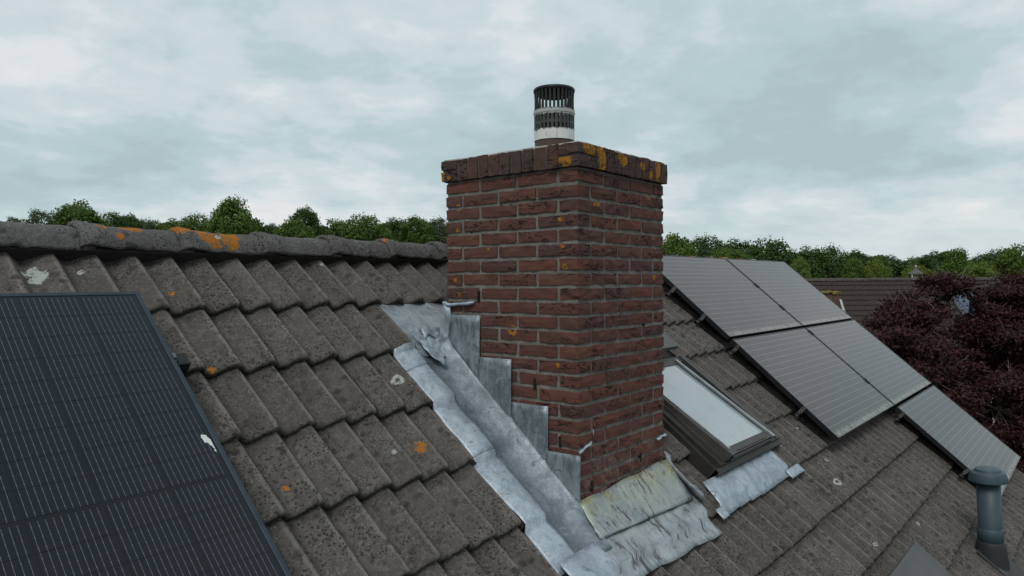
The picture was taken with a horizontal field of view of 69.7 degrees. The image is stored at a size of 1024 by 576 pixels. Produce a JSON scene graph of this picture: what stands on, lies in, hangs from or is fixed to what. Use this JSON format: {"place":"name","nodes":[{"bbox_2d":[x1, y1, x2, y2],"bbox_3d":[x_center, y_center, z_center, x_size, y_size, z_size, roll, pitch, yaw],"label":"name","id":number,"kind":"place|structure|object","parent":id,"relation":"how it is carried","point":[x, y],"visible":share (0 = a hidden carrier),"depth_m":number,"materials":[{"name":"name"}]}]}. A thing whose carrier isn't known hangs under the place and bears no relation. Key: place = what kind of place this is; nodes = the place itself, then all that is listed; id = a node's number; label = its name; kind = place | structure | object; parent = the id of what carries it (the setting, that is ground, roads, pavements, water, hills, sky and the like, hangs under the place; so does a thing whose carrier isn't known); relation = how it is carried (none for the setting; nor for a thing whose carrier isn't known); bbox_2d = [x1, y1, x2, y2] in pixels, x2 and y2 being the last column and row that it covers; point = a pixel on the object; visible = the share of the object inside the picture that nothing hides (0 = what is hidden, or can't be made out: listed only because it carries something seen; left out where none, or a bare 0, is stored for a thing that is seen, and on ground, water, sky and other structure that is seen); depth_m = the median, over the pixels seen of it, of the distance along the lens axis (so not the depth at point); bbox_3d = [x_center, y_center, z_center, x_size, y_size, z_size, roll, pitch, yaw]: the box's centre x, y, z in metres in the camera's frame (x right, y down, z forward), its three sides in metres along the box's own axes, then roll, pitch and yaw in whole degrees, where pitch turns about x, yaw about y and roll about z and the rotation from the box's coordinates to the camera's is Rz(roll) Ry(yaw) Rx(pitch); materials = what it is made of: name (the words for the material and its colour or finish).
{"place":"outdoors","nodes":[
{"label":"outdoors","id":0,"kind":"place"},
{"bbox_2d":[0,0,1023,261],"label":"sky","id":1,"kind":"structure","parent":0,"point":[881,127],"materials":[{"name":"grey"}]},
{"label":"ground","id":2,"kind":"structure","parent":0,"visible":0},
{"bbox_2d":[5,216,27,223],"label":"tree","id":3,"kind":"object","parent":2,"relation":"on","point":[14,219],"visible":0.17,"depth_m":61.63,"materials":[{"name":"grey plant"}]},
{"bbox_2d":[23,208,56,224],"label":"tree","id":4,"kind":"object","parent":2,"relation":"on","point":[34,218],"visible":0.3,"depth_m":49.77,"materials":[{"name":"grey plant"}]},
{"bbox_2d":[50,199,111,226],"bbox_3d":[-26.915,1.279,45.952,3.800,13.720,3.576,0,0,0],"label":"tree","id":5,"kind":"object","parent":2,"relation":"on","point":[66,214],"visible":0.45,"depth_m":45.23,"materials":[{"name":"green plant"}]},
{"bbox_2d":[94,211,134,227],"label":"tree","id":6,"kind":"object","parent":2,"relation":"on","point":[115,220],"visible":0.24,"depth_m":49.69,"materials":[{"name":"green plant"}]},
{"bbox_2d":[121,212,143,228],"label":"tree","id":7,"kind":"object","parent":2,"relation":"on","point":[133,220],"visible":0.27,"depth_m":51.93,"materials":[{"name":"green plant"}]},
{"bbox_2d":[139,217,160,229],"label":"tree","id":8,"kind":"object","parent":2,"relation":"on","point":[148,225],"visible":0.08,"depth_m":55.23,"materials":[{"name":"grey plant"}]},
{"bbox_2d":[154,218,189,230],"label":"tree","id":9,"kind":"object","parent":2,"relation":"on","point":[166,226],"visible":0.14,"depth_m":51.48,"materials":[{"name":"green plant"}]},
{"bbox_2d":[174,211,210,232],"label":"tree","id":10,"kind":"object","parent":2,"relation":"on","point":[191,223],"visible":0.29,"depth_m":46.71,"materials":[{"name":"green plant"}]},
{"bbox_2d":[204,194,261,234],"bbox_3d":[-15.917,1.357,42.136,3.251,13.499,3.328,0,1,39],"label":"tree","id":11,"kind":"object","parent":2,"relation":"on","point":[236,215],"visible":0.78,"depth_m":41.57,"materials":[{"name":"green plant"}]},
{"bbox_2d":[236,214,268,232],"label":"tree","id":12,"kind":"object","parent":2,"relation":"on","point":[262,228],"visible":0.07,"depth_m":45.06,"materials":[{"name":"green plant"}]},
{"bbox_2d":[264,223,277,234],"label":"tree","id":13,"kind":"object","parent":2,"relation":"on","point":[271,227],"visible":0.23,"depth_m":51.51,"materials":[{"name":"green plant"}]},
{"bbox_2d":[273,216,316,237],"bbox_3d":[-12.989,1.892,44.068,3.021,12.367,3.185,0,0,-6],"label":"tree","id":14,"kind":"object","parent":2,"relation":"on","point":[286,229],"visible":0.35,"depth_m":43.28,"materials":[{"name":"green plant"}]},
{"bbox_2d":[288,204,321,235],"bbox_3d":[-13.489,1.285,48.064,2.154,13.523,2.545,0,1,29],"label":"tree","id":15,"kind":"object","parent":2,"relation":"on","point":[311,219],"visible":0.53,"depth_m":47.72,"materials":[{"name":"green plant"}]},
{"bbox_2d":[314,218,345,236],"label":"tree","id":16,"kind":"object","parent":2,"relation":"on","point":[335,225],"visible":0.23,"depth_m":49.74,"materials":[{"name":"green plant"}]},
{"bbox_2d":[333,211,397,241],"bbox_3d":[-9.589,1.509,48.032,3.955,13.033,4.170,-1,1,-32],"label":"tree","id":17,"kind":"object","parent":2,"relation":"on","point":[349,230],"visible":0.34,"depth_m":47.12,"materials":[{"name":"green plant"}]},
{"bbox_2d":[373,217,416,241],"bbox_3d":[-8.270,1.442,52.165,3.668,13.088,3.607,0,1,39],"label":"tree","id":18,"kind":"object","parent":2,"relation":"on","point":[395,225],"visible":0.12,"depth_m":51.74,"materials":[{"name":"green plant"}]},
{"bbox_2d":[397,214,435,243],"bbox_3d":[-6.488,1.469,50.075,2.645,13.046,3.125,0,0,-13],"label":"tree","id":19,"kind":"object","parent":2,"relation":"on","point":[422,227],"visible":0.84,"depth_m":49.39,"materials":[{"name":"green plant"}]},
{"bbox_2d":[419,215,447,243],"bbox_3d":[-5.105,1.402,52.075,3.131,13.133,3.304,0,1,39],"label":"tree","id":20,"kind":"object","parent":2,"relation":"on","point":[438,234],"visible":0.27,"depth_m":51.21,"materials":[{"name":"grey plant"}]},
{"bbox_2d":[0,220,1023,575],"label":"house","id":21,"kind":"structure","parent":2,"relation":"on","point":[346,450],"depth_m":3.09,"materials":[{"name":"grey tile"}]},
{"bbox_2d":[0,291,291,575],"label":"solar panel","id":22,"kind":"object","parent":21,"relation":"attached to","point":[114,460],"visible":1,"depth_m":2.09,"materials":[{"name":"glass"}]},
{"bbox_2d":[378,140,721,575],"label":"chimney","id":23,"kind":"object","parent":21,"relation":"on","point":[530,357],"visible":0.98,"depth_m":3.33,"materials":[{"name":"red brick"}]},
{"bbox_2d":[533,84,574,146],"bbox_3d":[0.212,-0.809,3.679,0.207,0.378,0.207,0,1,39],"label":"flue terminal","id":24,"kind":"object","parent":23,"relation":"on","point":[555,126],"visible":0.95,"depth_m":3.60,"materials":[{"name":"grey metal"}]},
{"bbox_2d":[662,331,781,478],"bbox_3d":[1.112,0.687,4.584,0.995,0.260,1.013,-1,41,-51],"label":"roof window","id":25,"kind":"structure","parent":21,"relation":"on","point":[713,427],"depth_m":4.35,"materials":[{"name":"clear glass"}]},
{"bbox_2d":[662,255,802,339],"bbox_3d":[1.873,0.067,6.517,1.776,0.092,1.006,-1,41,-51],"label":"solar panel","id":26,"kind":"object","parent":21,"relation":"attached to","point":[725,298],"visible":0.9,"depth_m":6.38,"materials":[{"name":"glass"}]},
{"bbox_2d":[703,450,804,519],"bbox_3d":[1.401,1.090,4.213,0.175,0.163,1.255,0,1,39],"label":"lead apron","id":27,"kind":"object","parent":21,"relation":"on","point":[732,490],"visible":0.95,"depth_m":4.12,"materials":[{"name":"silver metal"}]},
{"bbox_2d":[726,258,851,327],"bbox_3d":[2.980,0.049,7.880,1.753,0.095,1.006,-1,41,-51],"label":"solar panel","id":28,"kind":"object","parent":21,"relation":"attached to","point":[799,298],"visible":0.87,"depth_m":7.78,"materials":[{"name":"glass"}]},
{"bbox_2d":[729,328,893,440],"bbox_3d":[2.486,0.740,6.029,1.776,0.092,1.006,-1,41,-51],"label":"solar panel","id":29,"kind":"object","parent":21,"relation":"attached to","point":[826,389],"visible":1,"depth_m":5.85,"materials":[{"name":"glass"}]},
{"bbox_2d":[805,320,930,406],"bbox_3d":[3.593,0.722,7.392,1.753,0.095,1.006,-1,41,-51],"label":"solar panel","id":30,"kind":"object","parent":21,"relation":"attached to","point":[889,374],"visible":0.88,"depth_m":7.29,"materials":[{"name":"glass"}]},
{"bbox_2d":[889,541,951,575],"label":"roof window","id":31,"kind":"structure","parent":21,"relation":"on","point":[917,559],"depth_m":4.19,"materials":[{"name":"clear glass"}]},
{"bbox_2d":[894,385,1020,495],"bbox_3d":[4.197,1.396,6.896,1.776,0.092,1.007,-1,41,-51],"label":"solar panel","id":32,"kind":"object","parent":21,"relation":"attached to","point":[964,440],"visible":0.94,"depth_m":6.82,"materials":[{"name":"glass"}]},
{"bbox_2d":[968,466,1023,575],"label":"vent pipe","id":33,"kind":"object","parent":21,"relation":"on","point":[990,544],"visible":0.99,"depth_m":5.08,"materials":[{"name":"grey plastic"}]},
{"bbox_2d":[46,221,1022,277],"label":"wood","id":34,"kind":"object","parent":2,"relation":"on","point":[882,257],"visible":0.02,"depth_m":119.08,"materials":[{"name":"green plant"}]},
{"bbox_2d":[662,232,699,256],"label":"tree","id":35,"kind":"object","parent":2,"relation":"on","point":[674,244],"visible":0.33,"depth_m":73.66,"materials":[{"name":"green plant"}]},
{"bbox_2d":[689,232,731,256],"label":"tree","id":36,"kind":"object","parent":2,"relation":"on","point":[705,245],"visible":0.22,"depth_m":83.45,"materials":[{"name":"green plant"}]},
{"bbox_2d":[703,246,753,259],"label":"tree","id":37,"kind":"object","parent":2,"relation":"on","point":[735,254],"visible":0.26,"depth_m":61.05,"materials":[{"name":"green plant"}]},
{"bbox_2d":[720,237,759,253],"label":"tree","id":38,"kind":"object","parent":2,"relation":"on","point":[742,246],"visible":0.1,"depth_m":89.66,"materials":[{"name":"green plant"}]},
{"bbox_2d":[744,235,815,277],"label":"tree","id":39,"kind":"object","parent":2,"relation":"on","point":[772,251],"visible":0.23,"depth_m":84.28,"materials":[{"name":"green plant"}]},
{"bbox_2d":[789,256,811,273],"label":"tree","id":40,"kind":"object","parent":2,"relation":"on","point":[801,263],"visible":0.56,"depth_m":51.68,"materials":[{"name":"green plant"}]},
{"bbox_2d":[799,270,812,277],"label":"tree","id":41,"kind":"object","parent":2,"relation":"on","point":[803,273],"visible":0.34,"depth_m":45.91,"materials":[{"name":"green plant"}]},
{"bbox_2d":[788,244,829,274],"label":"tree","id":42,"kind":"object","parent":2,"relation":"on","point":[803,254],"visible":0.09,"depth_m":91.97,"materials":[{"name":"green plant"}]},
{"bbox_2d":[821,290,844,310],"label":"brick gable","id":43,"kind":"structure","parent":2,"relation":"on","point":[833,296],"depth_m":27.50,"materials":[{"name":"brown brick"}]},
{"bbox_2d":[805,242,863,277],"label":"tree","id":44,"kind":"object","parent":2,"relation":"on","point":[825,268],"visible":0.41,"depth_m":87.04,"materials":[{"name":"green plant"}]},
{"bbox_2d":[840,255,864,277],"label":"tree","id":45,"kind":"object","parent":2,"relation":"on","point":[853,267],"visible":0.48,"depth_m":79.55,"materials":[{"name":"green plant"}]},
{"bbox_2d":[834,248,875,275],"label":"tree","id":46,"kind":"object","parent":2,"relation":"on","point":[863,258],"visible":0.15,"depth_m":103.11,"materials":[{"name":"green plant"}]},
{"bbox_2d":[862,257,892,277],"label":"tree","id":47,"kind":"object","parent":2,"relation":"on","point":[873,270],"visible":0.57,"depth_m":77.48,"materials":[{"name":"green plant"}]},
{"bbox_2d":[875,255,911,277],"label":"tree","id":48,"kind":"object","parent":2,"relation":"on","point":[898,262],"visible":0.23,"depth_m":119.98,"materials":[{"name":"green plant"}]},
{"bbox_2d":[904,255,918,265],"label":"tree","id":49,"kind":"object","parent":2,"relation":"on","point":[912,258],"visible":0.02,"depth_m":125.67,"materials":[{"name":"green plant"}]},
{"bbox_2d":[805,277,1023,424],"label":"house","id":50,"kind":"structure","parent":2,"relation":"on","point":[855,293],"depth_m":32.39,"materials":[{"name":"tile"}]},
{"bbox_2d":[908,266,923,277],"bbox_3d":[34.093,2.862,62.032,1.386,9.620,1.386,0,0,17],"label":"turret","id":51,"kind":"object","parent":2,"relation":"on","point":[915,271],"visible":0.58,"depth_m":61.77,"materials":[{"name":"grey stone"}]},
{"bbox_2d":[901,263,934,277],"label":"tree","id":52,"kind":"object","parent":2,"relation":"on","point":[905,274],"visible":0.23,"depth_m":71.69,"materials":[{"name":"green plant"}]},
{"bbox_2d":[916,251,947,275],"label":"tree","id":53,"kind":"object","parent":2,"relation":"on","point":[932,260],"visible":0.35,"depth_m":109.42,"materials":[{"name":"green plant"}]},
{"bbox_2d":[861,265,1023,472],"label":"red leaved tree","id":54,"kind":"object","parent":2,"relation":"on","point":[902,324],"visible":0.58,"depth_m":16.39,"materials":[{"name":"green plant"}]},
{"bbox_2d":[932,247,973,275],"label":"tree","id":55,"kind":"object","parent":2,"relation":"on","point":[956,260],"visible":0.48,"depth_m":79.39,"materials":[{"name":"green plant"}]},
{"bbox_2d":[963,261,999,276],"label":"tree","id":56,"kind":"object","parent":2,"relation":"on","point":[980,269],"visible":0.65,"depth_m":73.42,"materials":[{"name":"green plant"}]},
{"bbox_2d":[970,252,998,264],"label":"tree","id":57,"kind":"object","parent":2,"relation":"on","point":[978,256],"visible":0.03,"depth_m":112.45,"materials":[{"name":"green plant"}]},
{"bbox_2d":[976,246,1022,275],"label":"tree","id":58,"kind":"object","parent":2,"relation":"on","point":[986,258],"visible":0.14,"depth_m":108.11,"materials":[{"name":"green plant"}]},
{"bbox_2d":[988,243,1023,276],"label":"tree","id":59,"kind":"object","parent":2,"relation":"on","point":[1009,259],"visible":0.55,"depth_m":81.22,"materials":[{"name":"green plant"}]}
]}

